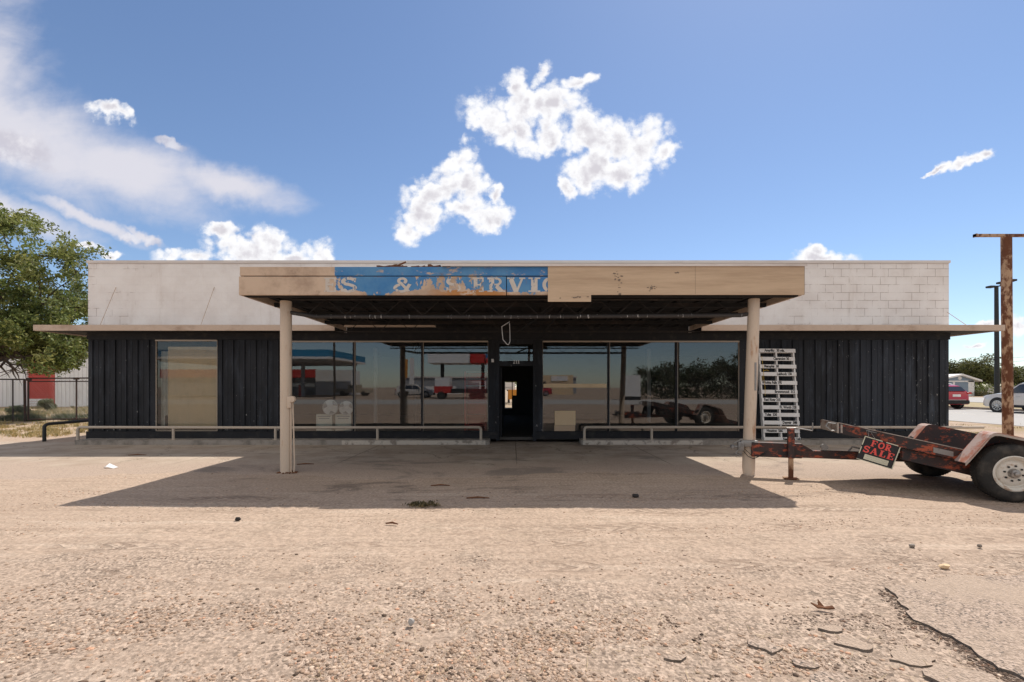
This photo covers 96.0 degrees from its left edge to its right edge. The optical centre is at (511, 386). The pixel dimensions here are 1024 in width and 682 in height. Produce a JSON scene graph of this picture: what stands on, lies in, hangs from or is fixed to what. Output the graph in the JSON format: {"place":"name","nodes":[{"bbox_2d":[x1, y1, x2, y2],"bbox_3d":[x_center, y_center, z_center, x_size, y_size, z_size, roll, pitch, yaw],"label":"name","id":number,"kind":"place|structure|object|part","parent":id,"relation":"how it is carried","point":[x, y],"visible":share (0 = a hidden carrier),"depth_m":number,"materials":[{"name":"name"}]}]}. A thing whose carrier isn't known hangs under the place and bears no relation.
{"place":"outdoors","nodes":[
{"label":"outdoors","id":0,"kind":"place"},
{"bbox_2d":[0,347,87,406],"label":"metal building","id":1,"kind":"structure","parent":0,"point":[47,391],"depth_m":33.50,"materials":[{"name":"white metal"}]},
{"bbox_2d":[28,362,48,406],"bbox_3d":[-34.467,-0.360,33.630,1.640,3.648,0.140,0,0,0],"label":"roll door","id":2,"kind":"structure","parent":1,"relation":"in","point":[44,394],"depth_m":33.60,"materials":[{"name":"red metal"}]},
{"bbox_2d":[0,420,87,437],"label":"dry grass","id":3,"kind":"structure","parent":0,"point":[29,433],"depth_m":14.96,"materials":[{"name":"beige plant"}]},
{"bbox_2d":[0,405,87,421],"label":"dry grass","id":4,"kind":"structure","parent":0,"point":[84,409],"depth_m":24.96,"materials":[{"name":"beige plant"}]},
{"bbox_2d":[75,438,489,444],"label":"sidewalk","id":5,"kind":"structure","parent":0,"point":[206,441],"depth_m":11.53,"materials":[{"name":"concrete"}]},
{"bbox_2d":[76,426,481,439],"bbox_3d":[-5.886,1.170,11.660,10.267,0.351,0.100,0,0,0],"label":"pipe rail","id":6,"kind":"object","parent":5,"relation":"on","point":[275,428],"visible":1,"depth_m":11.64,"materials":[{"name":"metal"}]},
{"bbox_2d":[402,500,439,507],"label":"dry grass","id":7,"kind":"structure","parent":0,"point":[420,504],"depth_m":5.68,"materials":[{"name":"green plant"}]},
{"bbox_2d":[464,372,486,430],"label":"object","id":8,"kind":"object","parent":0,"point":[475,398],"visible":0.93,"depth_m":13.28,"materials":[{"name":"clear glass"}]},
{"bbox_2d":[0,442,957,479],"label":"pavement","id":9,"kind":"structure","parent":0,"point":[34,460],"depth_m":8.98,"materials":[{"name":"concrete"}]},
{"bbox_2d":[104,463,117,467],"bbox_3d":[-7.198,1.421,8.261,0.260,0.085,0.084,0,0,0],"label":"paper scrap","id":10,"kind":"object","parent":9,"relation":"on","point":[109,465],"visible":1,"depth_m":8.25,"materials":[{"name":"white paper"}]},
{"bbox_2d":[342,441,484,444],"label":"kerb","id":11,"kind":"structure","parent":9,"relation":"on","point":[413,442],"depth_m":11.53,"materials":[{"name":"paint"}]},
{"bbox_2d":[583,441,702,444],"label":"kerb","id":12,"kind":"structure","parent":9,"relation":"on","point":[642,442],"depth_m":11.53,"materials":[{"name":"paint"}]},
{"bbox_2d":[505,382,515,398],"bbox_3d":[-0.150,0.589,31.450,1.500,1.750,1.100,0,0,0],"label":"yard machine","id":13,"kind":"object","parent":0,"point":[508,384],"visible":0.41,"depth_m":31.10,"materials":[{"name":"paint"}]},
{"bbox_2d":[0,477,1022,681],"bbox_3d":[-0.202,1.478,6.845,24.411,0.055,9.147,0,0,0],"label":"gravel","id":14,"kind":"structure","parent":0,"point":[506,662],"depth_m":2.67,"materials":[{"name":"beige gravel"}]},
{"bbox_2d":[0,387,1023,681],"bbox_3d":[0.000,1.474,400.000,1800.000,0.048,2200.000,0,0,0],"label":"ground","id":15,"kind":"structure","parent":0,"point":[172,533],"depth_m":3.87,"materials":[{"name":"beige gravel"}]},
{"bbox_2d":[0,379,26,421],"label":"chain link fence","id":16,"kind":"object","parent":15,"relation":"on","point":[24,403],"visible":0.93,"depth_m":19.29,"materials":[{"name":"metal"}]},
{"bbox_2d":[4,405,31,413],"bbox_3d":[-25.712,1.272,23.985,0.988,0.678,0.994,0,0,0],"label":"bush","id":17,"kind":"object","parent":15,"relation":"on","point":[17,409],"visible":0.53,"depth_m":23.80,"materials":[{"name":"green plant"}]},
{"bbox_2d":[37,398,56,409],"bbox_3d":[-27.761,1.075,27.511,0.904,0.817,0.881,0,0,-38],"label":"bush","id":18,"kind":"object","parent":15,"relation":"on","point":[42,404],"visible":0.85,"depth_m":27.37,"materials":[{"name":"green plant"}]},
{"bbox_2d":[0,203,111,384],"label":"tree","id":19,"kind":"object","parent":15,"relation":"on","point":[23,342],"visible":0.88,"depth_m":18.95,"materials":[{"name":"green plant"}]},
{"bbox_2d":[26,377,87,419],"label":"sliding gate","id":20,"kind":"structure","parent":15,"relation":"on","point":[28,380],"depth_m":19.17,"materials":[{"name":"metal"}]},
{"bbox_2d":[42,419,87,441],"bbox_3d":[-12.532,1.213,14.130,0.123,0.501,3.742,0,0,-2],"label":"pipe rail","id":21,"kind":"object","parent":15,"relation":"on","point":[44,433],"visible":0.51,"depth_m":12.46,"materials":[{"name":"black metal"}]},
{"bbox_2d":[408,618,414,625],"bbox_3d":[-0.623,1.452,2.845,0.042,0.045,0.038,0,0,0],"label":"rock","id":22,"kind":"object","parent":15,"relation":"on","point":[411,621],"visible":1,"depth_m":2.83,"materials":[{"name":"grey stone"}]},
{"bbox_2d":[466,496,488,498],"bbox_3d":[-0.445,1.446,6.014,0.301,0.029,0.029,0,0,0],"label":"stick","id":23,"kind":"object","parent":15,"relation":"on","point":[476,497],"visible":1,"depth_m":6.00,"materials":[{"name":"brown wood"}]},
{"bbox_2d":[33,260,1004,475],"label":"commercial building","id":24,"kind":"structure","parent":15,"relation":"on","point":[285,345],"depth_m":12.05,"materials":[{"name":"metal"}]},
{"bbox_2d":[155,340,217,430],"bbox_3d":[-8.506,-0.030,12.065,1.607,2.384,0.090,0,0,0],"label":"window","id":25,"kind":"structure","parent":24,"relation":"in","point":[155,340],"depth_m":12.05,"materials":[{"name":"paint"}]},
{"bbox_2d":[316,414,334,430],"bbox_3d":[-4.934,0.943,12.214,0.421,0.433,0.231,0,0,0],"label":"box","id":26,"kind":"object","parent":24,"relation":"on","point":[324,420],"visible":0.82,"depth_m":12.10,"materials":[{"name":"white cardboard"}]},
{"bbox_2d":[323,400,338,414],"bbox_3d":[-4.768,0.547,12.100,0.412,0.412,0.040,0,0,0],"label":"wheel cover","id":27,"kind":"object","parent":26,"relation":"on","point":[330,407],"visible":1,"depth_m":12.09,"materials":[{"name":"white paint"}]},
{"bbox_2d":[335,414,352,430],"bbox_3d":[-4.432,0.943,12.214,0.421,0.433,0.231,0,0,0],"label":"box","id":28,"kind":"object","parent":24,"relation":"on","point":[343,420],"visible":0.81,"depth_m":12.10,"materials":[{"name":"white cardboard"}]},
{"bbox_2d":[339,401,352,414],"bbox_3d":[-4.356,0.565,12.100,0.376,0.376,0.040,0,0,0],"label":"wheel cover","id":29,"kind":"object","parent":28,"relation":"on","point":[345,407],"visible":1,"depth_m":12.09,"materials":[{"name":"white paint"}]},
{"bbox_2d":[292,340,487,430],"bbox_3d":[-3.204,-0.021,12.085,5.159,2.404,0.130,0,0,0],"label":"window","id":30,"kind":"structure","parent":24,"relation":"in","point":[422,341],"depth_m":12.04,"materials":[{"name":"paint"}]},
{"bbox_2d":[500,367,502,436],"bbox_3d":[-0.292,0.404,12.620,0.050,1.840,0.860,0,0,0],"label":"open door","id":31,"kind":"structure","parent":24,"relation":"in","point":[501,369],"depth_m":12.19,"materials":[{"name":"black paint"}]},
{"bbox_2d":[554,411,574,430],"bbox_3d":[1.379,0.895,12.022,0.552,0.527,0.014,0,0,0],"label":"cardboard sheet","id":32,"kind":"object","parent":24,"relation":"on","point":[564,420],"visible":1,"depth_m":12.02,"materials":[{"name":"brown cardboard"}]},
{"bbox_2d":[543,384,606,387],"bbox_3d":[1.642,-0.022,12.025,1.646,0.098,0.020,0,0,0],"label":"plank","id":33,"kind":"object","parent":24,"relation":"attached to","point":[574,385],"visible":1,"depth_m":12.02,"materials":[{"name":"wood"}]},
{"bbox_2d":[543,340,739,430],"bbox_3d":[3.370,-0.021,12.085,5.132,2.404,0.130,0,0,0],"label":"window frame","id":34,"kind":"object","parent":24,"relation":"in","point":[608,341],"depth_m":12.04,"materials":[{"name":"paint"}]},
{"bbox_2d":[309,599,984,681],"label":"straw","id":35,"kind":"object","parent":15,"relation":"on","point":[619,651],"visible":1,"depth_m":2.54,"materials":[{"name":"brown plant"}]},
{"bbox_2d":[664,653,686,661],"bbox_3d":[0.881,1.493,2.502,0.118,0.050,0.074,0,0,26],"label":"asphalt chunk","id":36,"kind":"object","parent":15,"relation":"on","point":[675,658],"visible":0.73,"depth_m":2.50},
{"bbox_2d":[747,635,782,654],"bbox_3d":[1.428,1.490,2.620,0.132,0.050,0.175,0,0,-32],"label":"asphalt chunk","id":37,"kind":"object","parent":15,"relation":"on","point":[767,646],"visible":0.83,"depth_m":2.61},
{"bbox_2d":[792,658,819,669],"bbox_3d":[1.556,1.490,2.442,0.128,0.050,0.080,0,0,15],"label":"asphalt chunk","id":38,"kind":"object","parent":15,"relation":"on","point":[804,664],"visible":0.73,"depth_m":2.43,"materials":[{"name":"beige asphalt"}]},
{"bbox_2d":[811,600,834,609],"bbox_3d":[2.047,1.438,3.045,0.135,0.047,0.044,0,0,15],"label":"bark piece","id":39,"kind":"object","parent":15,"relation":"on","point":[820,605],"visible":1,"depth_m":3.03,"materials":[{"name":"brown wood"}]},
{"bbox_2d":[818,625,842,633],"bbox_3d":[1.928,1.490,2.803,0.134,0.050,0.090,0,0,23],"label":"asphalt chunk","id":40,"kind":"object","parent":15,"relation":"on","point":[834,629],"visible":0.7,"depth_m":2.79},
{"bbox_2d":[810,671,858,681],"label":"asphalt chunk","id":41,"kind":"object","parent":15,"relation":"on","point":[821,676],"visible":0.96,"depth_m":2.32,"materials":[{"name":"beige asphalt"}]},
{"bbox_2d":[652,589,1023,681],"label":"asphalt crumbs","id":42,"kind":"object","parent":15,"relation":"on","point":[989,668],"visible":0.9,"depth_m":2.69,"materials":[{"name":"grey asphalt"}]},
{"bbox_2d":[834,634,872,652],"bbox_3d":[1.954,1.491,2.631,0.152,0.050,0.160,0,0,-40],"label":"asphalt chunk","id":43,"kind":"object","parent":15,"relation":"on","point":[844,640],"visible":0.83,"depth_m":2.62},
{"bbox_2d":[730,419,1023,501],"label":"utility trailer","id":44,"kind":"object","parent":15,"relation":"on","point":[991,464],"visible":0.99,"depth_m":6.38,"materials":[{"name":"paint"}]},
{"bbox_2d":[856,431,900,468],"bbox_3d":[5.211,0.890,6.563,0.534,0.561,0.050,0,0,17],"label":"for sale sign","id":45,"kind":"object","parent":44,"relation":"attached to","point":[878,452],"visible":1,"depth_m":6.54,"materials":[{"name":"black plastic"}]},
{"bbox_2d":[889,644,935,667],"bbox_3d":[2.177,1.496,2.509,0.242,0.050,0.173,0,0,-39],"label":"asphalt chunk","id":46,"kind":"object","parent":15,"relation":"on","point":[901,653],"visible":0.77,"depth_m":2.50,"materials":[{"name":"beige asphalt"}]},
{"bbox_2d":[938,564,949,568],"bbox_3d":[3.502,1.455,3.731,0.094,0.040,0.051,0,0,0],"label":"cup","id":47,"kind":"object","parent":15,"relation":"on","point":[944,566],"visible":1,"depth_m":3.72,"materials":[{"name":"cardboard"}]},
{"bbox_2d":[885,574,1023,679],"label":"asphalt patch","id":48,"kind":"object","parent":15,"relation":"on","point":[987,625],"visible":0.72,"depth_m":2.98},
{"bbox_2d":[922,663,998,681],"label":"asphalt chunk","id":49,"kind":"object","parent":15,"relation":"on","point":[936,672],"visible":0.98,"depth_m":2.33,"materials":[{"name":"beige asphalt"}]},
{"bbox_2d":[949,364,973,374],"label":"tree","id":50,"kind":"object","parent":15,"relation":"on","point":[955,369],"visible":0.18,"depth_m":88.07,"materials":[{"name":"green plant"}]},
{"bbox_2d":[949,374,981,395],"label":"house","id":51,"kind":"structure","parent":15,"relation":"on","point":[965,382],"depth_m":69.94,"materials":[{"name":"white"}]},
{"bbox_2d":[955,384,967,391],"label":"garage door","id":52,"kind":"structure","parent":51,"relation":"in","point":[965,386],"depth_m":69.95,"materials":[{"name":"grey"}]},
{"bbox_2d":[949,353,1000,383],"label":"tree","id":53,"kind":"object","parent":15,"relation":"on","point":[987,361],"visible":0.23,"depth_m":86.00,"materials":[{"name":"green plant"}]},
{"bbox_2d":[972,391,989,395],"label":"shrub","id":54,"kind":"object","parent":15,"relation":"on","point":[982,393],"visible":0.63,"depth_m":69.58,"materials":[{"name":"green plant"}]},
{"bbox_2d":[949,360,1013,386],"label":"tree","id":55,"kind":"object","parent":15,"relation":"on","point":[985,372],"visible":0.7,"depth_m":84.84,"materials":[{"name":"green plant"}]},
{"bbox_2d":[973,381,993,392],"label":"shrub","id":56,"kind":"object","parent":15,"relation":"on","point":[981,388],"visible":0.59,"depth_m":70.49,"materials":[{"name":"green plant"}]},
{"bbox_2d":[949,402,1021,409],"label":"median","id":57,"kind":"object","parent":15,"relation":"on","point":[974,404],"depth_m":32.47,"materials":[{"name":"beige concrete"}]},
{"bbox_2d":[949,406,1023,410],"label":"kerb","id":58,"kind":"structure","parent":15,"relation":"on","point":[985,408],"depth_m":29.21,"materials":[{"name":"concrete"}]},
{"bbox_2d":[977,387,1000,393],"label":"boundary wall","id":59,"kind":"structure","parent":15,"relation":"on","point":[989,389],"depth_m":72.00,"materials":[{"name":"paint"}]},
{"bbox_2d":[976,366,1019,386],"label":"tree","id":60,"kind":"object","parent":15,"relation":"on","point":[1015,369],"visible":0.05,"depth_m":85.21,"materials":[{"name":"green plant"}]},
{"bbox_2d":[973,233,1023,435],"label":"sign pole","id":61,"kind":"object","parent":15,"relation":"on","point":[1007,281],"visible":0.87,"depth_m":13.82,"materials":[{"name":"metal"}]},
{"bbox_2d":[985,279,1016,393],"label":"street lamp","id":62,"kind":"object","parent":15,"relation":"on","point":[996,358],"visible":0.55,"depth_m":61.84,"materials":[{"name":"black metal"}]},
{"bbox_2d":[989,364,1023,386],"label":"tree","id":63,"kind":"object","parent":15,"relation":"on","point":[1021,369],"visible":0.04,"depth_m":88.42,"materials":[{"name":"green plant"}]},
{"bbox_2d":[1013,370,1023,385],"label":"tree","id":64,"kind":"object","parent":15,"relation":"on","point":[1018,379],"visible":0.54,"depth_m":85.32,"materials":[{"name":"green plant"}]},
{"bbox_2d":[0,471,1023,575],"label":"gravel","id":65,"kind":"structure","parent":0,"point":[527,512],"depth_m":5.59,"materials":[{"name":"beige gravel"}]},
{"bbox_2d":[0,0,1023,386],"label":"sky","id":66,"kind":"structure","parent":0,"point":[139,129],"materials":[{"name":"blue"}]},
{"bbox_2d":[579,438,862,444],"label":"sidewalk","id":67,"kind":"structure","parent":0,"point":[802,441],"depth_m":11.53,"materials":[{"name":"concrete"}]},
{"bbox_2d":[758,349,800,439],"bbox_3d":[6.822,0.215,11.799,0.970,2.392,0.426,0,0,0],"label":"distance board","id":68,"kind":"object","parent":67,"relation":"on","point":[778,392],"visible":0.97,"depth_m":11.75,"materials":[{"name":"white paint"}]},
{"bbox_2d":[583,426,984,439],"bbox_3d":[6.812,1.168,11.655,10.026,0.356,0.158,0,0,1],"label":"pipe rail","id":69,"kind":"object","parent":67,"relation":"on","point":[651,428],"visible":0.84,"depth_m":11.60,"materials":[{"name":"metal"}]},
{"bbox_2d":[969,397,983,401],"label":"road","id":70,"kind":"structure","parent":0,"point":[976,399],"depth_m":51.74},
{"bbox_2d":[949,408,1023,426],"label":"road","id":71,"kind":"structure","parent":0,"point":[980,416],"depth_m":22.35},
{"bbox_2d":[949,384,971,408],"bbox_3d":[28.315,0.638,31.739,2.230,1.712,4.852,0,0,-1],"label":"red car","id":72,"kind":"object","parent":71,"relation":"on","point":[958,397],"visible":0.14,"depth_m":29.39,"materials":[{"name":"paint"}]},
{"bbox_3d":[28.338,0.141,29.598,1.382,0.296,0.275,0,0,-1],"label":"rear window","id":73,"kind":"part","parent":72,"relation":"part of","materials":[{"name":"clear glass"}]},
{"bbox_2d":[983,383,1023,411],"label":"silver car","id":74,"kind":"object","parent":71,"relation":"on","point":[993,402],"visible":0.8,"depth_m":25.86,"materials":[{"name":"paint"}]},
{"bbox_3d":[27.593,0.079,25.035,0.209,0.540,1.070,0,0,0],"label":"side window","id":75,"kind":"part","parent":74,"relation":"part of","materials":[{"name":"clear glass"}]}
]}

